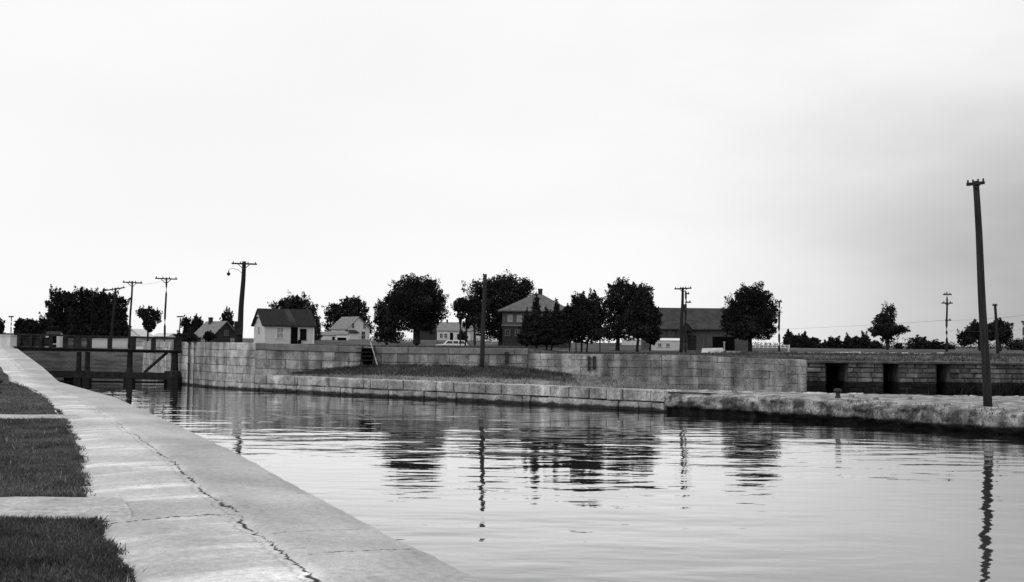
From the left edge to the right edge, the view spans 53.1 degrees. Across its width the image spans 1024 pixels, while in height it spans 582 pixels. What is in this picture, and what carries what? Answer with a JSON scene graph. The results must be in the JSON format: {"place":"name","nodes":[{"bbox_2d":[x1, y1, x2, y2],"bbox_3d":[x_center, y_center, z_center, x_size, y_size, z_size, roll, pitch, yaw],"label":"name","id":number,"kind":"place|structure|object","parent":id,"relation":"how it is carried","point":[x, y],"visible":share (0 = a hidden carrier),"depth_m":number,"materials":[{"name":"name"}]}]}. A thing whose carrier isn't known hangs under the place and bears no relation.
{"place":"outdoors","nodes":[
{"label":"outdoors","id":0,"kind":"place"},
{"bbox_2d":[0,414,78,418],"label":"path","id":1,"kind":"structure","parent":0,"point":[15,416],"depth_m":21.42,"materials":[{"name":"concrete"}]},
{"bbox_2d":[0,496,132,520],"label":"path","id":2,"kind":"structure","parent":0,"point":[113,509],"depth_m":9.80,"materials":[{"name":"concrete"}]},
{"bbox_2d":[0,367,136,581],"bbox_3d":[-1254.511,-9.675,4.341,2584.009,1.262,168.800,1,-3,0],"label":"lawn","id":3,"kind":"structure","parent":0,"point":[9,400],"depth_m":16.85,"materials":[{"name":"plant"}]},
{"bbox_2d":[0,373,59,414],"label":"lawn grass","id":4,"kind":"structure","parent":3,"relation":"on","point":[15,395],"depth_m":27.96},
{"bbox_2d":[33,344,142,348],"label":"water","id":5,"kind":"structure","parent":0,"point":[105,346],"depth_m":127.13,"materials":[{"name":"grey liquid"}]},
{"bbox_2d":[92,339,127,344],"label":"wall","id":6,"kind":"structure","parent":5,"relation":"in","point":[114,342],"depth_m":157.52,"materials":[{"name":"white paint"}]},
{"bbox_2d":[0,347,483,581],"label":"walkway","id":7,"kind":"structure","parent":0,"point":[201,508],"depth_m":9.70,"materials":[{"name":"concrete"}]},
{"bbox_2d":[0,334,16,346],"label":"abutment block","id":8,"kind":"structure","parent":7,"relation":"on","point":[8,340],"depth_m":73.31,"materials":[{"name":"white concrete"}]},
{"bbox_2d":[56,408,147,571],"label":"edge grass","id":9,"kind":"structure","parent":7,"relation":"on","point":[74,436],"depth_m":11.69,"materials":[{"name":"grey plant"}]},
{"bbox_2d":[282,365,710,394],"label":"berm","id":10,"kind":"structure","parent":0,"point":[472,380],"depth_m":56.34,"materials":[{"name":"grey plant"}]},
{"bbox_2d":[290,363,576,382],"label":"berm grass","id":11,"kind":"structure","parent":10,"relation":"on","point":[508,371],"depth_m":60.30,"materials":[{"name":"plant"}]},
{"bbox_2d":[479,274,486,368],"bbox_3d":[-1.725,1.859,60.984,0.410,5.742,0.295,1,-3,0],"label":"utility pole","id":12,"kind":"object","parent":10,"relation":"on","point":[482,341],"visible":0.97,"depth_m":60.88,"materials":[{"name":"black wood"}]},
{"bbox_2d":[290,373,698,390],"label":"berm grass","id":13,"kind":"structure","parent":10,"relation":"on","point":[636,384],"depth_m":55.38,"materials":[{"name":"grey plant"}]},
{"bbox_2d":[0,0,1023,346],"label":"sky","id":14,"kind":"structure","parent":0,"point":[822,153],"materials":[{"name":"white"}]},
{"bbox_2d":[20,338,1023,361],"bbox_3d":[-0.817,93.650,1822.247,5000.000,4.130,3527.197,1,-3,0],"label":"ground","id":15,"kind":"structure","parent":0,"point":[608,347],"depth_m":125.80,"materials":[{"name":"grey plant"}]},
{"bbox_2d":[13,317,26,336],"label":"tree","id":16,"kind":"object","parent":15,"relation":"on","point":[19,324],"visible":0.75,"depth_m":214.07,"materials":[{"name":"black plant"}]},
{"bbox_2d":[21,318,36,336],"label":"tree","id":17,"kind":"object","parent":15,"relation":"on","point":[28,327],"visible":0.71,"depth_m":213.81,"materials":[{"name":"black plant"}]},
{"bbox_2d":[30,312,46,336],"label":"tree","id":18,"kind":"object","parent":15,"relation":"on","point":[39,328],"visible":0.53,"depth_m":213.78,"materials":[{"name":"black plant"}]},
{"bbox_2d":[40,284,67,336],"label":"tree","id":19,"kind":"object","parent":15,"relation":"on","point":[54,321],"visible":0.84,"depth_m":204.12,"materials":[{"name":"black plant"}]},
{"bbox_2d":[46,331,63,343],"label":"white porch house","id":20,"kind":"structure","parent":15,"relation":"on","point":[57,339],"depth_m":183.97,"materials":[{"name":"paint"}]},
{"bbox_2d":[61,290,75,318],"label":"tree","id":21,"kind":"object","parent":15,"relation":"on","point":[64,293],"visible":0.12,"depth_m":210.15,"materials":[{"name":"black plant"}]},
{"bbox_2d":[62,285,89,337],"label":"tree","id":22,"kind":"object","parent":15,"relation":"on","point":[76,320],"visible":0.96,"depth_m":204.09,"materials":[{"name":"black plant"}]},
{"bbox_2d":[82,287,98,337],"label":"tree","id":23,"kind":"object","parent":15,"relation":"on","point":[87,294],"visible":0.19,"depth_m":210.20,"materials":[{"name":"black plant"}]},
{"bbox_2d":[85,288,110,337],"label":"tree","id":24,"kind":"object","parent":15,"relation":"on","point":[98,312],"visible":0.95,"depth_m":203.91,"materials":[{"name":"black plant"}]},
{"bbox_2d":[106,290,118,337],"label":"tree","id":25,"kind":"object","parent":15,"relation":"on","point":[111,296],"visible":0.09,"depth_m":210.09,"materials":[{"name":"black plant"}]},
{"bbox_2d":[106,286,124,341],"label":"utility pole","id":26,"kind":"object","parent":15,"relation":"on","point":[113,312],"visible":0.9,"depth_m":149.94,"materials":[{"name":"wood"}]},
{"bbox_2d":[108,293,131,335],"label":"tree","id":27,"kind":"object","parent":15,"relation":"on","point":[121,325],"visible":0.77,"depth_m":204.13,"materials":[{"name":"black plant"}]},
{"bbox_2d":[122,280,141,345],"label":"utility pole","id":28,"kind":"object","parent":15,"relation":"on","point":[131,285],"visible":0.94,"depth_m":134.98,"materials":[{"name":"wood"}]},
{"bbox_2d":[131,329,153,336],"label":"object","id":29,"kind":"structure","parent":15,"relation":"on","point":[138,332],"depth_m":297.67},
{"bbox_2d":[135,305,162,340],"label":"lone tree","id":30,"kind":"object","parent":15,"relation":"on","point":[150,317],"visible":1,"depth_m":149.55,"materials":[{"name":"black plant"}]},
{"bbox_2d":[155,276,176,341],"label":"utility pole","id":31,"kind":"object","parent":15,"relation":"on","point":[169,278],"visible":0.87,"depth_m":120.03,"materials":[{"name":"wood"}]},
{"bbox_2d":[180,315,190,332],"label":"tree","id":32,"kind":"object","parent":15,"relation":"on","point":[183,324],"visible":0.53,"depth_m":189.41,"materials":[{"name":"black plant"}]},
{"bbox_2d":[174,330,197,341],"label":"round shrub","id":33,"kind":"object","parent":15,"relation":"on","point":[189,337],"visible":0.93,"depth_m":83.67,"materials":[{"name":"black plant"}]},
{"bbox_2d":[186,313,203,332],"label":"tree","id":34,"kind":"object","parent":15,"relation":"on","point":[195,324],"visible":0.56,"depth_m":179.31,"materials":[{"name":"black plant"}]},
{"bbox_2d":[142,341,255,389],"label":"wall","id":35,"kind":"structure","parent":15,"relation":"on","point":[226,365],"depth_m":66.83,"materials":[{"name":"stone"}]},
{"bbox_2d":[21,350,142,371],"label":"gate","id":36,"kind":"structure","parent":35,"relation":"attached to","point":[99,361],"depth_m":87.67,"materials":[{"name":"grey wood"}]},
{"bbox_2d":[13,333,181,384],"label":"lock gate","id":37,"kind":"structure","parent":35,"relation":"attached to","point":[86,375],"depth_m":71.15,"materials":[{"name":"black wood"}]},
{"bbox_2d":[203,330,217,341],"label":"round shrub","id":38,"kind":"object","parent":15,"relation":"on","point":[210,335],"visible":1,"depth_m":89.65,"materials":[{"name":"black plant"}]},
{"bbox_2d":[194,317,236,342],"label":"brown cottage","id":39,"kind":"structure","parent":15,"relation":"on","point":[223,331],"depth_m":158.38,"materials":[{"name":"brick"}]},
{"bbox_2d":[219,307,233,327],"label":"tree","id":40,"kind":"object","parent":15,"relation":"on","point":[227,315],"visible":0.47,"depth_m":199.61,"materials":[{"name":"black plant"}]},
{"bbox_2d":[227,261,256,342],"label":"utility pole","id":41,"kind":"object","parent":15,"relation":"on","point":[238,328],"visible":0.98,"depth_m":75.89,"materials":[{"name":"wood"}]},
{"bbox_2d":[251,308,316,343],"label":"house","id":42,"kind":"structure","parent":15,"relation":"on","point":[282,326],"depth_m":125.44,"materials":[{"name":"white paint"}]},
{"bbox_2d":[276,327,283,338],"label":"window","id":43,"kind":"structure","parent":42,"relation":"in","point":[279,330],"depth_m":124.48,"materials":[{"name":"white glass"}]},
{"bbox_2d":[291,327,297,343],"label":"door","id":44,"kind":"structure","parent":42,"relation":"in","point":[294,330],"depth_m":125.34,"materials":[{"name":"black wood"}]},
{"bbox_2d":[267,290,318,319],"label":"spreading tree","id":45,"kind":"object","parent":15,"relation":"on","point":[295,302],"visible":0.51,"depth_m":145.35,"materials":[{"name":"black plant"}]},
{"bbox_2d":[314,315,322,340],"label":"slender tree","id":46,"kind":"object","parent":15,"relation":"on","point":[317,333],"visible":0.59,"depth_m":174.62,"materials":[{"name":"black plant"}]},
{"bbox_2d":[320,332,335,339],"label":"garage","id":47,"kind":"structure","parent":15,"relation":"on","point":[329,335],"depth_m":203.30,"materials":[{"name":"white paint"}]},
{"bbox_2d":[336,331,348,339],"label":"garage","id":48,"kind":"structure","parent":15,"relation":"on","point":[341,335],"depth_m":198.33,"materials":[{"name":"grey"}]},
{"bbox_2d":[321,295,375,332],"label":"farmhouse tree","id":49,"kind":"object","parent":15,"relation":"on","point":[349,307],"visible":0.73,"depth_m":263.70,"materials":[{"name":"black plant"}]},
{"bbox_2d":[329,316,370,339],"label":"gabled house","id":50,"kind":"structure","parent":15,"relation":"on","point":[357,327],"depth_m":229.80,"materials":[{"name":"white paint"}]},
{"bbox_2d":[368,298,405,344],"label":"farmhouse tree","id":51,"kind":"object","parent":15,"relation":"on","point":[385,333],"visible":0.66,"depth_m":109.42,"materials":[{"name":"black plant"}]},
{"bbox_2d":[255,343,528,374],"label":"retaining wall","id":52,"kind":"structure","parent":15,"relation":"on","point":[279,359],"depth_m":62.99,"materials":[{"name":"stone"}]},
{"bbox_2d":[356,342,377,365],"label":"wooden steps","id":53,"kind":"structure","parent":52,"relation":"attached to","point":[367,356],"depth_m":62.58,"materials":[{"name":"wood"}]},
{"bbox_2d":[380,272,451,344],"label":"great tree","id":54,"kind":"object","parent":15,"relation":"on","point":[415,303],"visible":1,"depth_m":93.21,"materials":[{"name":"black plant"}]},
{"bbox_2d":[420,324,436,339],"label":"dark house","id":55,"kind":"structure","parent":15,"relation":"on","point":[424,335],"depth_m":241.24,"materials":[{"name":"brick"}]},
{"bbox_2d":[436,340,467,344],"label":"station wagon","id":56,"kind":"object","parent":15,"relation":"on","point":[451,342],"visible":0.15,"depth_m":148.97,"materials":[{"name":"white paint"}]},
{"bbox_2d":[436,319,471,339],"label":"white cottage","id":57,"kind":"structure","parent":15,"relation":"on","point":[446,330],"depth_m":232.03,"materials":[{"name":"paint"}]},
{"bbox_2d":[450,296,468,345],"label":"slim tree","id":58,"kind":"object","parent":15,"relation":"on","point":[459,304],"visible":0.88,"depth_m":113.75,"materials":[{"name":"black plant"}]},
{"bbox_2d":[461,301,472,345],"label":"slim tree","id":59,"kind":"object","parent":15,"relation":"on","point":[466,325],"visible":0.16,"depth_m":115.83,"materials":[{"name":"black plant"}]},
{"bbox_2d":[463,293,487,345],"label":"crooked tree","id":60,"kind":"object","parent":15,"relation":"on","point":[474,312],"visible":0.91,"depth_m":111.74,"materials":[{"name":"black plant"}]},
{"bbox_2d":[461,269,534,345],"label":"veteran tree","id":61,"kind":"object","parent":15,"relation":"on","point":[504,290],"visible":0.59,"depth_m":132.94,"materials":[{"name":"black plant"}]},
{"bbox_2d":[516,306,534,346],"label":"young evergreen","id":62,"kind":"object","parent":15,"relation":"on","point":[525,327],"visible":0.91,"depth_m":68.63,"materials":[{"name":"black plant"}]},
{"bbox_2d":[301,344,759,355],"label":"field grass","id":63,"kind":"structure","parent":15,"relation":"on","point":[654,353],"depth_m":64.72,"materials":[{"name":"grey plant"}]},
{"bbox_2d":[498,289,570,347],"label":"brick house","id":64,"kind":"structure","parent":15,"relation":"on","point":[512,317],"depth_m":119.34,"materials":[{"name":"brick"}]},
{"bbox_2d":[524,291,547,348],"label":"young evergreen","id":65,"kind":"object","parent":15,"relation":"on","point":[534,321],"visible":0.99,"depth_m":68.62,"materials":[{"name":"black plant"}]},
{"bbox_2d":[538,305,555,348],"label":"young evergreen","id":66,"kind":"object","parent":15,"relation":"on","point":[546,319],"visible":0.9,"depth_m":68.73,"materials":[{"name":"black plant"}]},
{"bbox_2d":[547,298,574,349],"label":"young evergreen","id":67,"kind":"object","parent":15,"relation":"on","point":[558,333],"visible":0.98,"depth_m":68.70,"materials":[{"name":"black plant"}]},
{"bbox_2d":[561,303,572,351],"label":"young tree","id":68,"kind":"object","parent":15,"relation":"on","point":[567,312],"visible":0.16,"depth_m":70.79,"materials":[{"name":"black plant"}]},
{"bbox_2d":[564,290,605,351],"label":"young tree","id":69,"kind":"object","parent":15,"relation":"on","point":[582,309],"visible":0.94,"depth_m":69.56,"materials":[{"name":"black plant"}]},
{"bbox_2d":[586,288,608,351],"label":"young tree","id":70,"kind":"object","parent":15,"relation":"on","point":[593,296],"visible":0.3,"depth_m":71.84,"materials":[{"name":"black plant"}]},
{"bbox_2d":[600,276,654,350],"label":"old tree","id":71,"kind":"object","parent":15,"relation":"on","point":[617,300],"visible":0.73,"depth_m":97.39,"materials":[{"name":"black plant"}]},
{"bbox_2d":[621,336,640,344],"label":"white outbuilding","id":72,"kind":"structure","parent":15,"relation":"on","point":[627,342],"depth_m":188.57,"materials":[{"name":"paint"}]},
{"bbox_2d":[615,283,663,351],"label":"front tree","id":73,"kind":"object","parent":15,"relation":"on","point":[643,316],"visible":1,"depth_m":87.44,"materials":[{"name":"black plant"}]},
{"bbox_2d":[645,335,661,350],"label":"dark bush","id":74,"kind":"object","parent":15,"relation":"on","point":[652,340],"visible":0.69,"depth_m":97.53,"materials":[{"name":"black plant"}]},
{"bbox_2d":[528,354,802,391],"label":"retaining wall","id":75,"kind":"structure","parent":15,"relation":"on","point":[719,373],"depth_m":61.20,"materials":[{"name":"grey stone"}]},
{"bbox_2d":[651,338,679,349],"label":"white outbuilding","id":76,"kind":"structure","parent":15,"relation":"on","point":[667,344],"depth_m":109.29,"materials":[{"name":"paint"}]},
{"bbox_2d":[674,286,691,351],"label":"utility pole","id":77,"kind":"object","parent":15,"relation":"on","point":[681,320],"visible":0.98,"depth_m":83.91,"materials":[{"name":"wood"}]},
{"bbox_2d":[684,291,690,351],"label":"utility pole","id":78,"kind":"object","parent":15,"relation":"on","point":[685,327],"visible":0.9,"depth_m":85.89,"materials":[{"name":"wood"}]},
{"bbox_2d":[641,308,747,350],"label":"long barn","id":79,"kind":"structure","parent":15,"relation":"on","point":[704,329],"depth_m":118.04,"materials":[{"name":"grey wood"}]},
{"bbox_2d":[688,335,695,349],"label":"door","id":80,"kind":"structure","parent":79,"relation":"in","point":[689,336],"depth_m":117.77,"materials":[{"name":"black wood"}]},
{"bbox_2d":[713,336,734,349],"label":"door","id":81,"kind":"structure","parent":79,"relation":"in","point":[717,341],"depth_m":117.97,"materials":[{"name":"black wood"}]},
{"bbox_2d":[701,348,723,352],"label":"pale slab","id":82,"kind":"structure","parent":15,"relation":"on","point":[711,350],"depth_m":78.57,"materials":[{"name":"white concrete"}]},
{"bbox_2d":[719,281,781,351],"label":"round tree","id":83,"kind":"object","parent":15,"relation":"on","point":[749,314],"visible":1,"depth_m":87.16,"materials":[{"name":"black plant"}]},
{"bbox_2d":[782,329,794,347],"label":"shrub","id":84,"kind":"object","parent":15,"relation":"on","point":[788,337],"visible":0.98,"depth_m":224.13,"materials":[{"name":"black plant"}]},
{"bbox_2d":[785,360,806,391],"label":"wall end pier","id":85,"kind":"structure","parent":15,"relation":"on","point":[795,375],"depth_m":60.50,"materials":[{"name":"grey stone"}]},
{"bbox_2d":[792,334,804,347],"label":"shrub","id":86,"kind":"object","parent":15,"relation":"on","point":[797,339],"visible":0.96,"depth_m":223.74,"materials":[{"name":"black plant"}]},
{"bbox_2d":[588,341,1010,348],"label":"woodland","id":87,"kind":"object","parent":15,"relation":"on","point":[893,345],"visible":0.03,"depth_m":418.21,"materials":[{"name":"black plant"}]},
{"bbox_2d":[798,331,810,347],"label":"shrub","id":88,"kind":"object","parent":15,"relation":"on","point":[805,340],"visible":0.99,"depth_m":224.02,"materials":[{"name":"black plant"}]},
{"bbox_2d":[806,337,822,347],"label":"shrub","id":89,"kind":"object","parent":15,"relation":"on","point":[814,342],"visible":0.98,"depth_m":223.75,"materials":[{"name":"black plant"}]},
{"bbox_2d":[827,335,845,348],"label":"shrub","id":90,"kind":"object","parent":15,"relation":"on","point":[836,342],"visible":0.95,"depth_m":223.72,"materials":[{"name":"black plant"}]},
{"bbox_2d":[842,332,855,348],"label":"shrub","id":91,"kind":"object","parent":15,"relation":"on","point":[847,339],"visible":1,"depth_m":224.22,"materials":[{"name":"black plant"}]},
{"bbox_2d":[850,335,869,348],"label":"shrub","id":92,"kind":"object","parent":15,"relation":"on","point":[857,341],"visible":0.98,"depth_m":223.64,"materials":[{"name":"black plant"}]},
{"bbox_2d":[860,331,873,348],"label":"shrub","id":93,"kind":"object","parent":15,"relation":"on","point":[867,339],"visible":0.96,"depth_m":224.20,"materials":[{"name":"black plant"}]},
{"bbox_2d":[870,340,885,348],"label":"shrub","id":94,"kind":"object","parent":15,"relation":"on","point":[876,344],"visible":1,"depth_m":223.83,"materials":[{"name":"black plant"}]},
{"bbox_2d":[867,301,910,349],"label":"lone field tree","id":95,"kind":"object","parent":15,"relation":"on","point":[886,329],"visible":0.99,"depth_m":174.28,"materials":[{"name":"black plant"}]},
{"bbox_2d":[807,360,1023,393],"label":"sluice weir","id":96,"kind":"object","parent":15,"relation":"on","point":[914,377],"visible":0.69,"depth_m":66.86,"materials":[{"name":"grey stone"}]},
{"bbox_2d":[902,334,930,348],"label":"shrub","id":97,"kind":"object","parent":15,"relation":"on","point":[917,342],"visible":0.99,"depth_m":223.69,"materials":[{"name":"black plant"}]},
{"bbox_2d":[927,339,944,348],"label":"shrub","id":98,"kind":"object","parent":15,"relation":"on","point":[934,344],"visible":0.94,"depth_m":223.66,"materials":[{"name":"black plant"}]},
{"bbox_2d":[941,292,952,351],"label":"utility pole","id":99,"kind":"object","parent":15,"relation":"on","point":[947,303],"visible":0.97,"depth_m":129.94,"materials":[{"name":"wood"}]},
{"bbox_2d":[955,319,993,350],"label":"umbrella tree","id":100,"kind":"object","parent":15,"relation":"on","point":[966,337],"visible":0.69,"depth_m":159.41,"materials":[{"name":"black plant"}]},
{"bbox_2d":[992,303,999,353],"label":"utility pole","id":101,"kind":"object","parent":15,"relation":"on","point":[996,330],"visible":0.93,"depth_m":91.89,"materials":[{"name":"wood"}]},
{"bbox_2d":[989,317,1013,350],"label":"umbrella tree","id":102,"kind":"object","parent":15,"relation":"on","point":[1004,335],"visible":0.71,"depth_m":164.19,"materials":[{"name":"black plant"}]},
{"bbox_2d":[1003,338,1022,349],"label":"shrub","id":103,"kind":"object","parent":15,"relation":"on","point":[1018,345],"visible":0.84,"depth_m":223.77,"materials":[{"name":"black plant"}]},
{"bbox_2d":[54,377,1023,581],"bbox_3d":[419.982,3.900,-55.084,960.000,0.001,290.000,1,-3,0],"label":"canal water","id":104,"kind":"structure","parent":0,"point":[492,492],"depth_m":22.41,"materials":[{"name":"grey liquid"}]},
{"bbox_2d":[255,375,671,411],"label":"ledge wall","id":105,"kind":"structure","parent":104,"relation":"in","point":[603,398],"depth_m":53.10,"materials":[{"name":"stone"}]},
{"bbox_2d":[665,389,1023,435],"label":"concrete pier","id":106,"kind":"structure","parent":104,"relation":"in","point":[904,411],"depth_m":41.15,"materials":[{"name":"grey concrete"}]},
{"bbox_2d":[753,395,1023,427],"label":"pier weeds","id":107,"kind":"object","parent":106,"relation":"on","point":[888,405],"visible":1,"depth_m":39.80,"materials":[{"name":"plant"}]},
{"bbox_2d":[966,178,992,406],"bbox_3d":[17.159,0.134,37.640,0.877,8.569,0.333,1,-3,0],"label":"utility pole","id":108,"kind":"object","parent":106,"relation":"on","point":[986,369],"visible":0.97,"depth_m":37.55,"materials":[{"name":"wood"}]},
{"bbox_2d":[945,380,1023,394],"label":"water weeds","id":109,"kind":"object","parent":104,"relation":"on","point":[997,389],"visible":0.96,"depth_m":66.17,"materials":[{"name":"black plant"}]},
{"bbox_2d":[683,350,1023,361],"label":"field grass","id":110,"kind":"structure","parent":0,"point":[911,354],"depth_m":71.66,"materials":[{"name":"plant"}]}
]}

